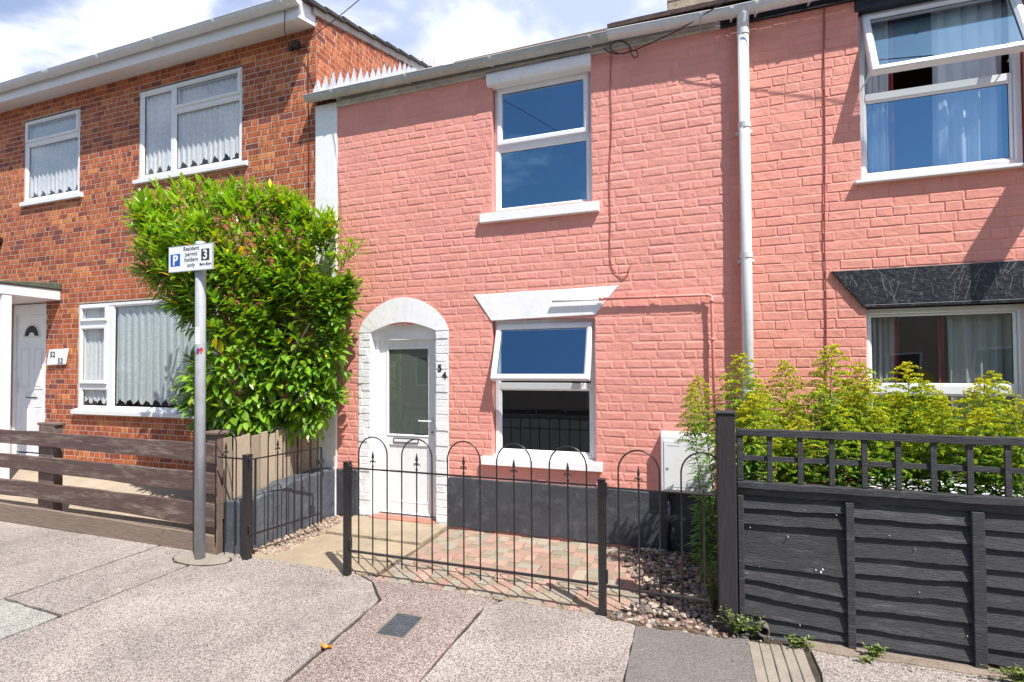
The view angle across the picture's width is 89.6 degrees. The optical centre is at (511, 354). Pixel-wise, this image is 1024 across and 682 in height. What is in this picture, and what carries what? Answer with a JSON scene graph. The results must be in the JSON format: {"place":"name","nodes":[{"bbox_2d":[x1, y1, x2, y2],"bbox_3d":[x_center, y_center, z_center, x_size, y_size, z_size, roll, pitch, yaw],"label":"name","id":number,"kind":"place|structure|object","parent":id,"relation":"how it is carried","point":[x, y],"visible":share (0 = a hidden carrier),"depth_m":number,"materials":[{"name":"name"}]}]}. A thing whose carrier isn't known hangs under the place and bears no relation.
{"place":"outdoors","nodes":[
{"label":"outdoors","id":0,"kind":"place"},
{"bbox_2d":[0,600,56,640],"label":"pavement","id":1,"kind":"structure","parent":0,"point":[16,618],"depth_m":3.61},
{"bbox_2d":[0,521,81,555],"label":"pavement","id":2,"kind":"structure","parent":0,"point":[15,537],"depth_m":5.37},
{"bbox_2d":[0,533,158,599],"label":"pavement","id":3,"kind":"structure","parent":0,"point":[26,570],"depth_m":4.71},
{"bbox_2d":[7,546,209,615],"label":"pavement","id":4,"kind":"structure","parent":0,"point":[66,596],"depth_m":4.21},
{"bbox_2d":[0,468,232,533],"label":"garden ground","id":5,"kind":"structure","parent":0,"point":[28,475],"depth_m":6.43,"materials":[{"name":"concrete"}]},
{"bbox_2d":[0,422,229,553],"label":"rail fence","id":6,"kind":"object","parent":5,"relation":"on","point":[49,490],"visible":0.84,"depth_m":5.31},
{"bbox_2d":[222,428,316,518],"bbox_3d":[-2.558,1.193,5.545,0.068,0.773,1.293,-1,-1,19],"label":"closeboard fence","id":7,"kind":"object","parent":6,"relation":"attached to","point":[259,445],"visible":0.42,"depth_m":5.40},
{"bbox_2d":[115,171,370,479],"bbox_3d":[-2.939,-0.138,5.546,2.735,3.844,1.538,0,-1,4],"label":"laurel shrub","id":8,"kind":"object","parent":5,"relation":"on","point":[311,388],"visible":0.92,"depth_m":5.48,"materials":[{"name":"green plant"}]},
{"bbox_2d":[0,552,377,681],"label":"pavement","id":9,"kind":"structure","parent":0,"point":[295,620],"depth_m":3.45,"materials":[{"name":"concrete"}]},
{"bbox_2d":[215,429,252,559],"bbox_3d":[-2.578,1.300,4.773,0.422,1.226,0.066,-1,-1,19],"label":"iron railing","id":10,"kind":"object","parent":9,"relation":"on","point":[247,467],"visible":0.96,"depth_m":4.70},
{"bbox_2d":[252,423,324,544],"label":"iron gate","id":11,"kind":"structure","parent":10,"relation":"attached to","point":[320,461],"depth_m":5.06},
{"bbox_2d":[343,436,607,616],"bbox_3d":[-0.371,1.275,3.987,2.207,1.219,0.056,-1,-1,19],"label":"iron railing","id":12,"kind":"object","parent":9,"relation":"on","point":[602,582],"visible":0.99,"depth_m":3.94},
{"bbox_2d":[0,0,667,82],"label":"sky","id":13,"kind":"structure","parent":0,"point":[36,35],"materials":[{"name":"white"}]},
{"bbox_2d":[252,533,419,575],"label":"garden path","id":14,"kind":"structure","parent":0,"point":[323,550],"depth_m":4.80,"materials":[{"name":"concrete"}]},
{"bbox_2d":[287,575,497,681],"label":"pavement","id":15,"kind":"structure","parent":0,"point":[358,651],"depth_m":3.30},
{"bbox_2d":[321,643,331,647],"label":"fallen leaf","id":16,"kind":"object","parent":15,"relation":"on","point":[323,645],"visible":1,"depth_m":3.21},
{"bbox_2d":[372,611,424,639],"bbox_3d":[-0.760,1.838,3.488,0.246,0.037,0.331,-1,-1,19],"label":"drain cover","id":17,"kind":"object","parent":15,"relation":"on","point":[398,625],"visible":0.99,"depth_m":3.47,"materials":[{"name":"metal"}]},
{"bbox_2d":[5,552,822,681],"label":"pavement base","id":18,"kind":"object","parent":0,"point":[815,671],"depth_m":3.27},
{"bbox_2d":[174,554,229,564],"bbox_3d":[-2.819,1.877,4.688,0.560,0.053,0.252,-1,-1,19],"label":"pole footing","id":19,"kind":"object","parent":18,"relation":"on","point":[210,559],"visible":0.66,"depth_m":4.66,"materials":[{"name":"concrete"}]},
{"bbox_2d":[168,241,213,559],"bbox_3d":[-2.911,0.422,4.739,0.544,2.925,0.122,-1,-1,19],"label":"sign post","id":20,"kind":"object","parent":19,"relation":"on","point":[197,257],"visible":1,"depth_m":4.70,"materials":[{"name":"metal"}]},
{"bbox_2d":[172,554,232,566],"bbox_3d":[-2.816,1.881,4.690,0.577,0.044,0.283,-1,-1,19],"label":"footing seal","id":21,"kind":"object","parent":19,"relation":"on","point":[231,559],"visible":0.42,"depth_m":4.59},
{"bbox_2d":[0,0,431,481],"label":"terraced house","id":22,"kind":"structure","parent":18,"relation":"on","point":[66,257],"depth_m":7.37,"materials":[{"name":"red brick"}]},
{"bbox_2d":[13,314,46,452],"bbox_3d":[-7.515,0.447,8.063,0.755,2.145,0.109,-1,-1,19],"label":"door","id":23,"kind":"structure","parent":22,"relation":"in","point":[31,336],"depth_m":8.08,"materials":[{"name":"white plastic"}]},
{"bbox_2d":[19,109,83,207],"bbox_3d":[-7.037,-3.002,7.913,1.430,1.350,0.104,-1,-1,19],"label":"window","id":24,"kind":"structure","parent":22,"relation":"in","point":[30,143],"depth_m":7.94,"materials":[{"name":"white plastic"}]},
{"bbox_2d":[30,116,77,197],"bbox_3d":[-7.047,-3.056,7.977,1.222,1.180,0.026,-1,-1,19],"label":"net curtain","id":25,"kind":"object","parent":22,"relation":"hanging from","point":[54,167],"visible":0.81,"depth_m":7.99,"materials":[{"name":"white fabric"}]},
{"bbox_2d":[47,349,68,365],"bbox_3d":[-6.830,0.036,7.758,0.494,0.254,0.030,-1,-1,19],"label":"house number plate","id":26,"kind":"object","parent":22,"relation":"attached to","point":[57,356],"visible":1,"depth_m":7.74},
{"bbox_2d":[85,309,106,403],"bbox_3d":[-6.087,0.001,7.582,0.562,1.440,0.023,-1,-1,19],"label":"net curtain","id":27,"kind":"object","parent":22,"relation":"hanging from","point":[94,354],"visible":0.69,"depth_m":7.60,"materials":[{"name":"white fabric"}]},
{"bbox_2d":[70,299,217,418],"bbox_3d":[-5.131,0.047,7.178,2.840,1.610,0.119,-1,-1,19],"label":"window","id":28,"kind":"structure","parent":22,"relation":"in","point":[108,323],"depth_m":7.42,"materials":[{"name":"white plastic"}]},
{"bbox_2d":[146,92,170,174],"bbox_3d":[-4.934,-3.108,7.235,0.542,1.130,0.026,-1,-1,19],"label":"net curtain","id":29,"kind":"object","parent":22,"relation":"hanging from","point":[158,149],"visible":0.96,"depth_m":7.24,"materials":[{"name":"white fabric"}]},
{"bbox_2d":[116,305,214,405],"bbox_3d":[-4.785,-0.016,7.125,1.962,1.440,0.023,-1,-1,19],"label":"net curtain","id":30,"kind":"object","parent":22,"relation":"hanging from","point":[152,346],"visible":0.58,"depth_m":7.22,"materials":[{"name":"fabric"}]},
{"bbox_2d":[132,67,247,184],"bbox_3d":[-4.351,-3.065,6.970,2.055,1.315,0.104,-1,-1,19],"label":"window","id":31,"kind":"structure","parent":22,"relation":"in","point":[177,108],"depth_m":6.99,"materials":[{"name":"white plastic"}]},
{"bbox_2d":[177,75,238,168],"bbox_3d":[-4.052,-3.120,6.925,1.172,1.130,0.026,-1,-1,19],"label":"net curtain","id":32,"kind":"object","parent":22,"relation":"hanging from","point":[208,134],"visible":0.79,"depth_m":6.93,"materials":[{"name":"white fabric"}]},
{"bbox_2d":[287,40,299,51],"bbox_3d":[-2.682,-3.788,6.335,0.130,0.134,0.100,-1,-1,19],"label":"junction box","id":33,"kind":"object","parent":22,"relation":"attached to","point":[295,44],"visible":1,"depth_m":6.32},
{"bbox_2d":[298,0,358,48],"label":"telephone wire","id":34,"kind":"object","parent":33,"relation":"attached to","point":[329,23],"visible":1,"depth_m":5.91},
{"bbox_2d":[284,11,308,199],"bbox_3d":[-2.669,-2.847,6.203,0.333,2.419,0.304,-1,-1,19],"label":"wall cable","id":35,"kind":"object","parent":22,"relation":"attached to","point":[308,92],"depth_m":6.28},
{"bbox_2d":[223,467,334,554],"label":"garden wall","id":36,"kind":"structure","parent":18,"relation":"on","point":[328,493],"depth_m":5.32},
{"bbox_2d":[302,0,732,555],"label":"terraced house","id":37,"kind":"structure","parent":18,"relation":"on","point":[501,303],"depth_m":5.42,"materials":[{"name":"brick"}]},
{"bbox_2d":[380,339,435,514],"bbox_3d":[-1.195,0.823,5.893,0.736,1.988,0.112,-1,-1,19],"label":"door","id":38,"kind":"structure","parent":37,"relation":"in","point":[407,367],"depth_m":5.91,"materials":[{"name":"white plastic"}]},
{"bbox_2d":[479,72,599,223],"bbox_3d":[0.276,-2.140,5.359,1.265,1.473,0.185,-1,-1,19],"label":"window","id":39,"kind":"structure","parent":37,"relation":"in","point":[583,134],"depth_m":5.35,"materials":[{"name":"white plastic"}]},
{"bbox_2d":[481,318,602,471],"bbox_3d":[0.283,0.390,5.265,1.270,1.515,0.268,-1,-1,19],"label":"window","id":40,"kind":"structure","parent":37,"relation":"in","point":[588,324],"depth_m":5.26,"materials":[{"name":"white plastic"}]},
{"bbox_2d":[609,51,629,277],"bbox_3d":[1.041,-1.879,5.037,0.195,2.267,0.011,-1,-1,19],"label":"wall cable","id":41,"kind":"object","parent":37,"relation":"attached to","point":[609,169],"depth_m":5.06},
{"bbox_2d":[604,0,726,53],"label":"telephone wire","id":42,"kind":"object","parent":37,"relation":"attached to","point":[655,40],"visible":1,"depth_m":4.92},
{"bbox_2d":[739,614,765,635],"bbox_3d":[1.530,1.718,3.294,0.181,0.155,0.076,-1,-1,19],"label":"weed","id":43,"kind":"object","parent":18,"relation":"on","point":[757,628],"visible":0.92,"depth_m":3.29,"materials":[{"name":"green plant"}]},
{"bbox_2d":[748,641,815,681],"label":"pavement channel","id":44,"kind":"object","parent":18,"relation":"on","point":[790,657],"visible":0.92,"depth_m":3.02,"materials":[{"name":"concrete"}]},
{"bbox_2d":[667,0,1023,502],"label":"terraced house","id":45,"kind":"structure","parent":18,"relation":"on","point":[917,242],"depth_m":4.43,"materials":[{"name":"brick"}]},
{"bbox_2d":[735,9,754,479],"bbox_3d":[2.080,-0.628,4.571,0.140,4.880,0.171,-1,-1,19],"label":"drainpipe","id":46,"kind":"object","parent":45,"relation":"attached to","point":[744,133],"visible":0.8,"depth_m":4.55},
{"bbox_2d":[823,7,826,409],"bbox_3d":[2.702,-1.124,4.439,0.053,4.100,0.013,-1,-1,19],"label":"wall cable","id":47,"kind":"object","parent":45,"relation":"attached to","point":[824,188],"depth_m":4.45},
{"bbox_2d":[864,21,888,172],"bbox_3d":[3.180,-2.220,4.517,0.192,1.410,0.064,-1,-1,19],"label":"curtain","id":48,"kind":"object","parent":45,"relation":"hanging from","point":[877,138],"visible":0.61,"depth_m":4.51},
{"bbox_2d":[872,317,894,476],"bbox_3d":[3.195,0.349,4.464,0.192,1.450,0.061,-1,-1,19],"label":"curtain","id":49,"kind":"object","parent":45,"relation":"hanging from","point":[883,346],"visible":0.31,"depth_m":4.47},
{"bbox_2d":[888,20,894,170],"bbox_3d":[3.292,-2.222,4.482,0.047,1.410,0.021,-1,-1,19],"label":"curtain lining","id":50,"kind":"object","parent":45,"relation":"attached to","point":[891,104],"visible":0.72,"depth_m":4.48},
{"bbox_2d":[894,317,898,422],"bbox_3d":[3.302,0.348,4.432,0.046,1.450,0.020,-1,-1,13],"label":"curtain lining","id":51,"kind":"object","parent":45,"relation":"attached to","point":[896,343],"visible":0.34,"depth_m":4.44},
{"bbox_2d":[854,0,1023,184],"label":"window","id":52,"kind":"structure","parent":45,"relation":"in","point":[1012,79],"depth_m":4.19,"materials":[{"name":"white plastic"}]},
{"bbox_2d":[937,316,945,478],"bbox_3d":[3.599,0.344,4.327,0.047,1.450,0.023,-1,-1,19],"label":"curtain lining","id":53,"kind":"object","parent":45,"relation":"attached to","point":[940,347],"visible":0.4,"depth_m":4.33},
{"bbox_2d":[866,304,1023,496],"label":"window","id":54,"kind":"structure","parent":45,"relation":"in","point":[1016,311],"depth_m":4.18,"materials":[{"name":"white plastic"}]},
{"bbox_2d":[931,0,1002,165],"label":"curtain","id":55,"kind":"object","parent":45,"relation":"hanging from","point":[967,126],"visible":0.79,"depth_m":4.30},
{"bbox_2d":[947,314,1013,482],"bbox_3d":[3.845,0.341,4.235,0.452,1.450,0.064,-1,-1,19],"label":"curtain","id":56,"kind":"object","parent":45,"relation":"hanging from","point":[978,345],"visible":0.3,"depth_m":4.24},
{"bbox_2d":[714,410,1023,669],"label":"panel fence","id":57,"kind":"object","parent":18,"relation":"on","point":[933,573],"visible":0.98,"depth_m":3.14,"materials":[{"name":"wood"}]},
{"bbox_2d":[607,450,715,614],"bbox_3d":[1.034,1.185,3.511,0.776,1.064,0.081,-1,-1,19],"label":"iron railing","id":58,"kind":"object","parent":57,"relation":"attached to","point":[661,593],"visible":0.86,"depth_m":3.50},
{"bbox_2d":[756,619,769,637],"bbox_3d":[1.629,1.753,3.365,0.072,0.076,0.212,-1,-1,19],"label":"drain pipe end","id":59,"kind":"object","parent":57,"relation":"attached to","point":[764,633],"visible":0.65,"depth_m":3.29,"materials":[{"name":"ceramic"}]},
{"bbox_2d":[790,639,1018,679],"bbox_3d":[5.256,1.779,2.017,7.454,0.046,0.157,-1,-1,19],"label":"dirt strip","id":60,"kind":"object","parent":18,"relation":"on","point":[842,650],"visible":0.55,"depth_m":3.04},
{"bbox_2d":[784,634,815,647],"bbox_3d":[1.770,1.769,3.182,0.181,0.091,0.077,-1,-1,19],"label":"weed","id":61,"kind":"object","parent":60,"relation":"on","point":[797,642],"visible":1,"depth_m":3.18,"materials":[{"name":"green plant"}]},
{"bbox_2d":[861,641,887,656],"bbox_3d":[2.164,1.766,3.069,0.146,0.097,0.078,-1,-1,19],"label":"weed","id":62,"kind":"object","parent":60,"relation":"on","point":[876,652],"visible":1,"depth_m":3.06,"materials":[{"name":"green plant"}]},
{"bbox_2d":[376,529,648,614],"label":"block paving","id":63,"kind":"structure","parent":0,"point":[539,593],"depth_m":4.40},
{"bbox_2d":[421,600,635,681],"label":"pavement","id":64,"kind":"structure","parent":0,"point":[521,642],"depth_m":3.19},
{"bbox_2d":[255,522,1023,669],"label":"garden soil","id":65,"kind":"structure","parent":0,"point":[650,597],"depth_m":4.31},
{"bbox_2d":[327,515,446,546],"bbox_3d":[-1.355,1.872,5.501,1.198,0.060,0.586,-1,-1,19],"label":"garden step","id":66,"kind":"object","parent":65,"relation":"on","point":[394,531],"visible":0.65,"depth_m":5.41,"materials":[{"name":"stone"}]},
{"bbox_2d":[252,515,738,638],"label":"gravel","id":67,"kind":"structure","parent":65,"relation":"on","point":[651,609],"depth_m":4.11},
{"bbox_2d":[677,544,700,564],"bbox_3d":[1.535,1.729,4.425,0.222,0.226,0.100,-1,-1,19],"label":"weed","id":68,"kind":"object","parent":67,"relation":"on","point":[687,557],"visible":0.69,"depth_m":4.44,"materials":[{"name":"green plant"}]},
{"bbox_2d":[674,383,717,581],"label":"goldenrod","id":69,"kind":"object","parent":67,"relation":"on","point":[696,439],"visible":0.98,"depth_m":4.03,"materials":[{"name":"green plant"}]},
{"bbox_2d":[696,554,717,612],"bbox_3d":[1.408,1.590,3.570,0.262,0.427,0.109,-1,-1,19],"label":"weed","id":70,"kind":"object","parent":67,"relation":"on","point":[713,598],"visible":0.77,"depth_m":3.59,"materials":[{"name":"green plant"}]},
{"bbox_2d":[678,375,736,565],"bbox_3d":[1.580,0.984,4.130,0.492,1.651,0.463,-5,-3,40],"label":"goldenrod","id":71,"kind":"object","parent":67,"relation":"on","point":[713,498],"visible":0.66,"depth_m":4.15,"materials":[{"name":"green plant"}]},
{"bbox_2d":[607,611,719,637],"bbox_3d":[1.018,1.828,3.492,0.750,0.038,0.185,-1,-1,19],"label":"soil edge","id":72,"kind":"object","parent":65,"relation":"on","point":[666,628],"visible":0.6,"depth_m":3.46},
{"bbox_2d":[700,392,789,586],"bbox_3d":[1.642,1.030,3.680,0.588,1.535,0.498,-1,-1,25],"label":"goldenrod","id":73,"kind":"object","parent":65,"relation":"on","point":[748,447],"visible":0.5,"depth_m":3.61,"materials":[{"name":"green plant"}]},
{"bbox_2d":[704,353,788,547],"bbox_3d":[1.820,0.893,4.020,0.624,1.819,0.661,-3,-1,41],"label":"goldenrod","id":74,"kind":"object","parent":65,"relation":"on","point":[738,401],"visible":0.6,"depth_m":4.04,"materials":[{"name":"green plant"}]},
{"bbox_2d":[734,380,785,481],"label":"goldenrod","id":75,"kind":"object","parent":65,"relation":"on","point":[757,388],"visible":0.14,"depth_m":4.15,"materials":[{"name":"green plant"}]},
{"bbox_2d":[735,406,796,493],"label":"goldenrod","id":76,"kind":"object","parent":65,"relation":"on","point":[745,438],"visible":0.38,"depth_m":3.60,"materials":[{"name":"green plant"}]},
{"bbox_2d":[736,395,796,479],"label":"goldenrod","id":77,"kind":"object","parent":65,"relation":"on","point":[761,402],"visible":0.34,"depth_m":3.66,"materials":[{"name":"green plant"}]},
{"bbox_2d":[751,360,817,482],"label":"goldenrod","id":78,"kind":"object","parent":65,"relation":"on","point":[780,384],"visible":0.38,"depth_m":4.21,"materials":[{"name":"green plant"}]},
{"bbox_2d":[746,420,828,484],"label":"goldenrod","id":79,"kind":"object","parent":65,"relation":"on","point":[783,468],"visible":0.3,"depth_m":3.66,"materials":[{"name":"green plant"}]},
{"bbox_2d":[765,440,813,482],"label":"goldenrod","id":80,"kind":"object","parent":65,"relation":"on","point":[787,467],"visible":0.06,"depth_m":4.05,"materials":[{"name":"green plant"}]},
{"bbox_2d":[762,399,828,482],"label":"goldenrod","id":81,"kind":"object","parent":65,"relation":"on","point":[791,410],"visible":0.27,"depth_m":3.70,"materials":[{"name":"green plant"}]},
{"bbox_2d":[772,416,847,485],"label":"goldenrod","id":82,"kind":"object","parent":65,"relation":"on","point":[805,466],"visible":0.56,"depth_m":3.50,"materials":[{"name":"green plant"}]},
{"bbox_2d":[788,383,833,483],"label":"goldenrod","id":83,"kind":"object","parent":65,"relation":"on","point":[816,389],"visible":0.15,"depth_m":3.97,"materials":[{"name":"green plant"}]},
{"bbox_2d":[803,404,860,485],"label":"goldenrod","id":84,"kind":"object","parent":65,"relation":"on","point":[824,465],"visible":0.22,"depth_m":3.57,"materials":[{"name":"green plant"}]},
{"bbox_2d":[807,390,860,485],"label":"goldenrod","id":85,"kind":"object","parent":65,"relation":"on","point":[840,398],"visible":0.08,"depth_m":3.92,"materials":[{"name":"green plant"}]},
{"bbox_2d":[791,344,888,484],"bbox_3d":[2.312,0.858,3.712,0.622,1.885,0.661,0,4,16],"label":"goldenrod","id":86,"kind":"object","parent":65,"relation":"on","point":[827,400],"visible":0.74,"depth_m":3.62,"materials":[{"name":"green plant"}]},
{"bbox_2d":[805,404,886,486],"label":"goldenrod","id":87,"kind":"object","parent":65,"relation":"on","point":[845,451],"visible":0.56,"depth_m":3.45,"materials":[{"name":"green plant"}]},
{"bbox_2d":[832,382,881,487],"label":"goldenrod","id":88,"kind":"object","parent":65,"relation":"on","point":[849,384],"visible":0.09,"depth_m":4.07,"materials":[{"name":"green plant"}]},
{"bbox_2d":[812,378,910,486],"bbox_3d":[2.421,0.976,3.594,0.594,1.635,0.561,2,3,45],"label":"goldenrod","id":89,"kind":"object","parent":65,"relation":"on","point":[869,427],"visible":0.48,"depth_m":3.53,"materials":[{"name":"green plant"}]},
{"bbox_2d":[827,361,898,487],"bbox_3d":[2.652,0.921,3.924,0.581,1.759,0.616,5,-5,-9],"label":"goldenrod","id":90,"kind":"object","parent":65,"relation":"on","point":[860,369],"visible":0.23,"depth_m":4.03,"materials":[{"name":"green plant"}]},
{"bbox_2d":[822,394,907,487],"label":"goldenrod","id":91,"kind":"object","parent":65,"relation":"on","point":[852,397],"visible":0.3,"depth_m":3.55,"materials":[{"name":"green plant"}]},
{"bbox_2d":[848,408,929,489],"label":"goldenrod","id":92,"kind":"object","parent":65,"relation":"on","point":[883,420],"visible":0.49,"depth_m":3.43,"materials":[{"name":"green plant"}]},
{"bbox_2d":[853,422,924,489],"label":"goldenrod","id":93,"kind":"object","parent":65,"relation":"on","point":[875,481],"visible":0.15,"depth_m":3.61,"materials":[{"name":"green plant"}]},
{"bbox_2d":[871,394,917,488],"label":"goldenrod","id":94,"kind":"object","parent":65,"relation":"on","point":[890,401],"visible":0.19,"depth_m":3.64,"materials":[{"name":"green plant"}]},
{"bbox_2d":[851,391,947,491],"bbox_3d":[2.806,1.025,3.679,0.615,1.537,0.580,-2,1,-5],"label":"goldenrod","id":95,"kind":"object","parent":65,"relation":"on","point":[899,402],"visible":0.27,"depth_m":3.65,"materials":[{"name":"green plant"}]},
{"bbox_2d":[868,361,953,490],"bbox_3d":[2.803,0.915,3.569,0.542,1.747,0.757,-1,-1,23],"label":"goldenrod","id":96,"kind":"object","parent":65,"relation":"on","point":[909,382],"visible":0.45,"depth_m":3.65,"materials":[{"name":"green plant"}]},
{"bbox_2d":[881,411,949,490],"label":"goldenrod","id":97,"kind":"object","parent":65,"relation":"on","point":[917,415],"visible":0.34,"depth_m":3.46,"materials":[{"name":"green plant"}]},
{"bbox_2d":[902,395,964,491],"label":"goldenrod","id":98,"kind":"object","parent":65,"relation":"on","point":[930,400],"visible":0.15,"depth_m":3.62,"materials":[{"name":"green plant"}]},
{"bbox_2d":[899,380,969,491],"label":"goldenrod","id":99,"kind":"object","parent":65,"relation":"on","point":[934,389],"visible":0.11,"depth_m":3.75,"materials":[{"name":"green plant"}]},
{"bbox_2d":[906,395,985,492],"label":"goldenrod","id":100,"kind":"object","parent":65,"relation":"on","point":[945,404],"visible":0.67,"depth_m":3.28,"materials":[{"name":"green plant"}]},
{"bbox_2d":[922,378,1023,495],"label":"goldenrod","id":101,"kind":"object","parent":65,"relation":"on","point":[987,382],"visible":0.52,"depth_m":3.27,"materials":[{"name":"green plant"}]},
{"bbox_2d":[937,408,1023,494],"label":"goldenrod","id":102,"kind":"object","parent":65,"relation":"on","point":[976,462],"visible":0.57,"depth_m":3.15,"materials":[{"name":"green plant"}]},
{"bbox_2d":[940,407,1023,496],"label":"goldenrod","id":103,"kind":"object","parent":65,"relation":"on","point":[998,481],"visible":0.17,"depth_m":3.29,"materials":[{"name":"green plant"}]},
{"bbox_2d":[949,370,1023,494],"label":"goldenrod","id":104,"kind":"object","parent":65,"relation":"on","point":[995,376],"visible":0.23,"depth_m":3.64,"materials":[{"name":"green plant"}]},
{"bbox_2d":[979,397,1023,496],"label":"goldenrod","id":105,"kind":"object","parent":65,"relation":"on","point":[1019,479],"visible":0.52,"depth_m":3.10,"materials":[{"name":"green plant"}]},
{"bbox_2d":[984,428,1023,496],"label":"goldenrod","id":106,"kind":"object","parent":65,"relation":"on","point":[1018,490],"visible":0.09,"depth_m":3.23,"materials":[{"name":"green plant"}]},
{"bbox_2d":[625,626,755,681],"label":"pavement","id":107,"kind":"structure","parent":0,"point":[672,656],"depth_m":3.07,"materials":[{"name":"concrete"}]},
{"bbox_2d":[712,606,753,634],"bbox_3d":[1.405,1.698,3.284,0.253,0.180,0.106,-1,-1,19],"label":"weed","id":108,"kind":"object","parent":107,"relation":"on","point":[735,629],"visible":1,"depth_m":3.29,"materials":[{"name":"green plant"}]},
{"bbox_2d":[811,650,1011,681],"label":"pavement","id":109,"kind":"structure","parent":0,"point":[833,668],"depth_m":2.92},
{"bbox_2d":[26,539,1004,681],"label":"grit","id":110,"kind":"object","parent":109,"relation":"on","point":[569,612],"visible":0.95,"depth_m":3.52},
{"bbox_2d":[855,654,876,663],"bbox_3d":[2.071,1.784,3.019,0.112,0.059,0.062,-1,-1,19],"label":"weed","id":111,"kind":"object","parent":109,"relation":"on","point":[866,659],"visible":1,"depth_m":3.02,"materials":[{"name":"green plant"}]},
{"bbox_2d":[980,664,1023,681],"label":"weed","id":112,"kind":"object","parent":109,"relation":"on","point":[1017,676],"visible":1,"depth_m":2.78,"materials":[{"name":"green plant"}]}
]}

